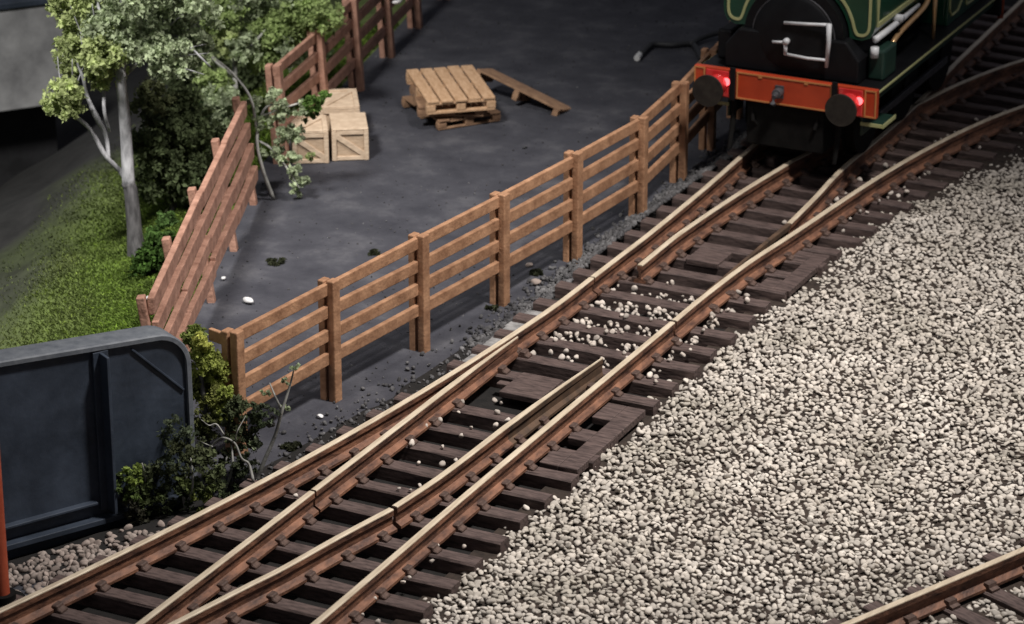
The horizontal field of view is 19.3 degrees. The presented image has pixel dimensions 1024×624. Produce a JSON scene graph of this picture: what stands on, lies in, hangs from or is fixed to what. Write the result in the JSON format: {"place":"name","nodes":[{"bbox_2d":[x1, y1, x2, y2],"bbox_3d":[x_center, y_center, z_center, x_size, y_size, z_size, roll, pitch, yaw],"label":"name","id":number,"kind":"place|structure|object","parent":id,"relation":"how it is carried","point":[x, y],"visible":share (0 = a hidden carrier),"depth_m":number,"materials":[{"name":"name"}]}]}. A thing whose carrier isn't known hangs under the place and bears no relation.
{"place":"outdoors","nodes":[
{"label":"outdoors","id":0,"kind":"place"},
{"bbox_2d":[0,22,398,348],"bbox_3d":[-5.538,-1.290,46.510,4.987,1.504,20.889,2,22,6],"label":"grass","id":1,"kind":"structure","parent":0,"point":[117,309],"depth_m":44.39,"materials":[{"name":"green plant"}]},
{"bbox_2d":[0,0,413,348],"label":"bank terrain","id":2,"kind":"structure","parent":0,"point":[25,196],"depth_m":49.65,"materials":[{"name":"green plant"}]},
{"bbox_2d":[0,0,67,186],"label":"bridge wall","id":3,"kind":"structure","parent":2,"relation":"on","point":[29,31],"depth_m":54.00,"materials":[{"name":"concrete"}]},
{"bbox_2d":[38,0,225,256],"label":"birch tree","id":4,"kind":"object","parent":2,"relation":"on","point":[96,43],"visible":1,"depth_m":43.22,"materials":[{"name":"green plant"}]},
{"bbox_2d":[128,210,181,277],"bbox_3d":[-5.183,-0.807,43.443,0.877,1.283,0.818,-2,22,-6],"label":"bush","id":5,"kind":"object","parent":2,"relation":"on","point":[149,256],"visible":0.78,"depth_m":43.17,"materials":[{"name":"green plant"}]},
{"bbox_2d":[129,76,228,211],"bbox_3d":[-5.079,-2.488,45.388,1.623,2.174,1.289,-8,23,-19],"label":"bush","id":6,"kind":"object","parent":2,"relation":"on","point":[174,161],"visible":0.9,"depth_m":45.17,"materials":[{"name":"green plant"}]},
{"bbox_2d":[192,62,240,147],"bbox_3d":[-4.754,-3.164,48.084,1.016,1.631,1.102,3,22,7],"label":"bush","id":7,"kind":"object","parent":2,"relation":"on","point":[218,92],"visible":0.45,"depth_m":47.84,"materials":[{"name":"green plant"}]},
{"bbox_2d":[163,7,334,95],"bbox_3d":[-4.762,-4.530,52.962,2.765,2.062,2.089,-11,25,-26],"label":"bush","id":8,"kind":"object","parent":2,"relation":"on","point":[246,79],"visible":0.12,"depth_m":52.41,"materials":[{"name":"green plant"}]},
{"bbox_2d":[199,0,345,95],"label":"sapling","id":9,"kind":"object","parent":2,"relation":"on","point":[282,28],"visible":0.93,"depth_m":48.41,"materials":[{"name":"green plant"}]},
{"bbox_2d":[12,0,746,595],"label":"yard ground","id":10,"kind":"structure","parent":0,"point":[324,206],"depth_m":46.83,"materials":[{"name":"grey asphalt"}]},
{"bbox_2d":[0,325,197,558],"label":"plate girder","id":11,"kind":"object","parent":10,"relation":"on","point":[80,418],"visible":0.8,"depth_m":35.16,"materials":[{"name":"metal"}]},
{"bbox_2d":[136,96,257,351],"bbox_3d":[-4.277,-0.902,41.596,0.370,1.798,8.083,1,22,4],"label":"wooden fence","id":12,"kind":"object","parent":10,"relation":"on","point":[217,240],"visible":0.88,"depth_m":41.29,"materials":[{"name":"brown wood"}]},
{"bbox_2d":[179,323,233,459],"bbox_3d":[-3.701,1.010,36.641,0.631,1.787,0.708,-4,22,-9],"label":"bush","id":13,"kind":"object","parent":10,"relation":"on","point":[212,394],"visible":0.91,"depth_m":36.48,"materials":[{"name":"green plant"}]},
{"bbox_2d":[243,297,252,302],"bbox_3d":[-3.671,-0.163,41.749,0.206,0.073,0.089,11,24,24],"label":"stone chip","id":14,"kind":"object","parent":10,"relation":"on","point":[248,299],"visible":1,"depth_m":41.72,"materials":[{"name":"white stone"}]},
{"bbox_2d":[201,362,300,481],"bbox_3d":[-3.228,1.368,36.021,1.264,1.573,0.770,-15,26,-33],"label":"twiggy shrub","id":15,"kind":"object","parent":10,"relation":"on","point":[238,404],"visible":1,"depth_m":36.05,"materials":[{"name":"green plant"}]},
{"bbox_2d":[213,57,332,199],"bbox_3d":[-3.573,-2.757,45.236,1.761,2.322,0.562,-3,22,-8],"label":"drooping sapling","id":16,"kind":"object","parent":10,"relation":"on","point":[282,110],"visible":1,"depth_m":45.25,"materials":[{"name":"green plant"}]},
{"bbox_2d":[265,257,286,266],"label":"moss tuft","id":17,"kind":"object","parent":10,"relation":"on","point":[271,261],"visible":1,"depth_m":43.14,"materials":[{"name":"green plant"}]},
{"bbox_2d":[280,441,301,451],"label":"moss tuft","id":18,"kind":"object","parent":10,"relation":"on","point":[291,446],"visible":1,"depth_m":37.26,"materials":[{"name":"green plant"}]},
{"bbox_2d":[291,115,328,163],"bbox_3d":[-3.203,-2.733,47.520,0.570,0.548,0.800,-2,22,-6],"label":"wooden crate","id":19,"kind":"object","parent":10,"relation":"on","point":[315,134],"visible":0.69,"depth_m":47.20,"materials":[{"name":"brown wood"}]},
{"bbox_2d":[316,88,359,140],"bbox_3d":[-2.814,-3.189,48.595,0.660,0.588,0.950,-2,22,-6],"label":"wooden crate","id":20,"kind":"object","parent":10,"relation":"on","point":[342,101],"visible":0.47,"depth_m":48.27,"materials":[{"name":"brown wood"}]},
{"bbox_2d":[265,0,422,164],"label":"wooden fence","id":21,"kind":"object","parent":10,"relation":"on","point":[353,50],"visible":0.81,"depth_m":49.93,"materials":[{"name":"brown wood"}]},
{"bbox_2d":[392,0,401,3],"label":"stone chip","id":22,"kind":"object","parent":21,"relation":"on","point":[397,2],"visible":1,"depth_m":50.19,"materials":[{"name":"white stone"}]},
{"bbox_2d":[329,112,368,160],"bbox_3d":[-2.589,-2.787,47.685,0.580,0.522,0.840,-2,22,-6],"label":"wooden crate","id":23,"kind":"object","parent":10,"relation":"on","point":[349,136],"visible":1,"depth_m":47.35,"materials":[{"name":"brown wood"}]},
{"bbox_2d":[367,248,380,255],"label":"moss tuft","id":24,"kind":"object","parent":10,"relation":"on","point":[374,252],"visible":0.99,"depth_m":43.49,"materials":[{"name":"green plant"}]},
{"bbox_2d":[401,95,500,129],"bbox_3d":[-1.012,-3.353,49.506,1.130,0.169,1.482,-11,24,-25],"label":"pallet","id":25,"kind":"object","parent":10,"relation":"on","point":[442,122],"visible":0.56,"depth_m":48.97,"materials":[{"name":"brown wood"}]},
{"bbox_2d":[409,83,483,116],"bbox_3d":[-1.081,-3.493,49.400,1.090,0.169,1.420,-1,20,-7],"label":"pallet","id":26,"kind":"object","parent":25,"relation":"on","point":[419,102],"visible":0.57,"depth_m":48.81,"materials":[{"name":"brown wood"}]},
{"bbox_2d":[406,65,495,114],"bbox_3d":[-1.014,-3.653,49.319,1.150,0.235,1.654,-5,24,-13],"label":"pallet","id":27,"kind":"object","parent":26,"relation":"on","point":[435,78],"visible":1,"depth_m":49.06,"materials":[{"name":"brown wood"}]},
{"bbox_2d":[209,21,743,455],"bbox_3d":[0.781,-1.711,43.612,1.230,1.777,16.976,11,25,26],"label":"wooden fence","id":28,"kind":"object","parent":10,"relation":"on","point":[679,116],"visible":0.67,"depth_m":40.73,"materials":[{"name":"brown wood"}]},
{"bbox_2d":[484,305,498,311],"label":"moss tuft","id":29,"kind":"object","parent":10,"relation":"on","point":[493,307],"visible":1,"depth_m":41.50,"materials":[{"name":"green plant"}]},
{"bbox_2d":[477,68,570,115],"bbox_3d":[0.191,-3.627,50.042,1.726,0.212,0.545,28,16,24],"label":"wooden plank","id":30,"kind":"object","parent":10,"relation":"on","point":[522,92],"visible":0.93,"depth_m":49.94,"materials":[{"name":"brown wood"}]},
{"bbox_2d":[525,262,532,266],"bbox_3d":[0.253,-0.678,43.054,0.113,0.076,0.080,11,24,24],"label":"stone chip","id":31,"kind":"object","parent":10,"relation":"on","point":[529,264],"visible":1,"depth_m":43.03,"materials":[{"name":"grey stone"}]},
{"bbox_2d":[530,278,540,284],"bbox_3d":[0.338,-0.424,42.415,0.123,0.079,0.172,-14,26,-31],"label":"stone chip","id":32,"kind":"object","parent":10,"relation":"on","point":[534,281],"visible":1,"depth_m":42.37,"materials":[{"name":"beige stone"}]},
{"bbox_2d":[529,268,543,276],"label":"moss tuft","id":33,"kind":"object","parent":10,"relation":"on","point":[536,272],"visible":1,"depth_m":42.78,"materials":[{"name":"green plant"}]},
{"bbox_2d":[450,128,746,347],"bbox_3d":[1.669,-1.404,44.651,0.817,0.290,10.568,11,24,24],"label":"trackside rubble","id":34,"kind":"object","parent":10,"relation":"on","point":[629,223],"visible":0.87,"depth_m":43.50,"materials":[{"name":"grey gravel"}]},
{"bbox_2d":[634,30,718,60],"bbox_3d":[3.031,-4.723,52.892,1.230,0.205,2.057,11,24,24],"label":"bent bar","id":35,"kind":"object","parent":10,"relation":"on","point":[643,51],"visible":0.82,"depth_m":52.97,"materials":[{"name":"metal"}]},
{"bbox_2d":[8,0,1018,623],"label":"track bed","id":36,"kind":"object","parent":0,"point":[482,396],"visible":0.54,"depth_m":35.65,"materials":[{"name":"grey gravel"}]},
{"bbox_2d":[0,457,24,607],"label":"signal post","id":37,"kind":"object","parent":36,"relation":"on","point":[8,593],"visible":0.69,"depth_m":32.91,"materials":[{"name":"red paint"}]},
{"bbox_2d":[8,520,165,595],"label":"gravel","id":38,"kind":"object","parent":36,"relation":"on","point":[85,547],"visible":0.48,"depth_m":34.56,"materials":[{"name":"beige gravel"}]},
{"bbox_2d":[115,462,164,525],"bbox_3d":[-4.445,2.170,35.621,0.651,0.880,0.513,-5,23,-13],"label":"weed","id":39,"kind":"object","parent":36,"relation":"on","point":[137,501],"visible":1,"depth_m":35.53,"materials":[{"name":"green plant"}]},
{"bbox_2d":[135,413,226,518],"bbox_3d":[-3.928,1.829,35.653,1.124,1.281,0.723,-1,22,-3],"label":"weed","id":40,"kind":"object","parent":36,"relation":"on","point":[186,488],"visible":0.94,"depth_m":35.60,"materials":[{"name":"green plant"}]},
{"bbox_2d":[201,433,243,498],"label":"weed","id":41,"kind":"object","parent":36,"relation":"on","point":[227,454],"visible":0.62,"depth_m":36.15,"materials":[{"name":"green plant"}]},
{"bbox_2d":[0,277,737,623],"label":"railway turnout","id":42,"kind":"object","parent":36,"relation":"on","point":[528,441],"visible":1,"depth_m":35.47,"materials":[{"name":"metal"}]},
{"bbox_2d":[237,309,521,479],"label":"trackside dirt","id":43,"kind":"structure","parent":36,"relation":"on","point":[382,401],"depth_m":38.59,"materials":[{"name":"grey gravel"}]},
{"bbox_2d":[448,310,541,372],"bbox_3d":[-0.160,0.432,40.164,0.516,0.085,2.392,11,24,24],"label":"cork edge","id":44,"kind":"object","parent":36,"relation":"on","point":[512,326],"visible":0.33,"depth_m":40.57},
{"bbox_2d":[555,0,1023,338],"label":"railway turnout","id":45,"kind":"object","parent":36,"relation":"on","point":[717,238],"visible":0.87,"depth_m":44.90,"materials":[{"name":"wood"}]},
{"bbox_2d":[272,110,1022,623],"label":"loose ballast","id":46,"kind":"structure","parent":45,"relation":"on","point":[658,310],"depth_m":40.52,"materials":[{"name":"gravel"}]},
{"bbox_2d":[692,0,1003,164],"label":"steam locomotive","id":47,"kind":"object","parent":45,"relation":"on","point":[818,76],"visible":1,"depth_m":45.34,"materials":[{"name":"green metal"}]},
{"bbox_2d":[391,99,1023,623],"bbox_3d":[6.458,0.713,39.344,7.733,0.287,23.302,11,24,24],"label":"ballast gravel","id":48,"kind":"structure","parent":0,"point":[780,458],"depth_m":36.48,"materials":[{"name":"beige gravel"}]},
{"bbox_2d":[822,538,1023,623],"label":"railway track","id":49,"kind":"structure","parent":48,"relation":"on","point":[986,579],"depth_m":32.96,"materials":[{"name":"metal"}]}
]}

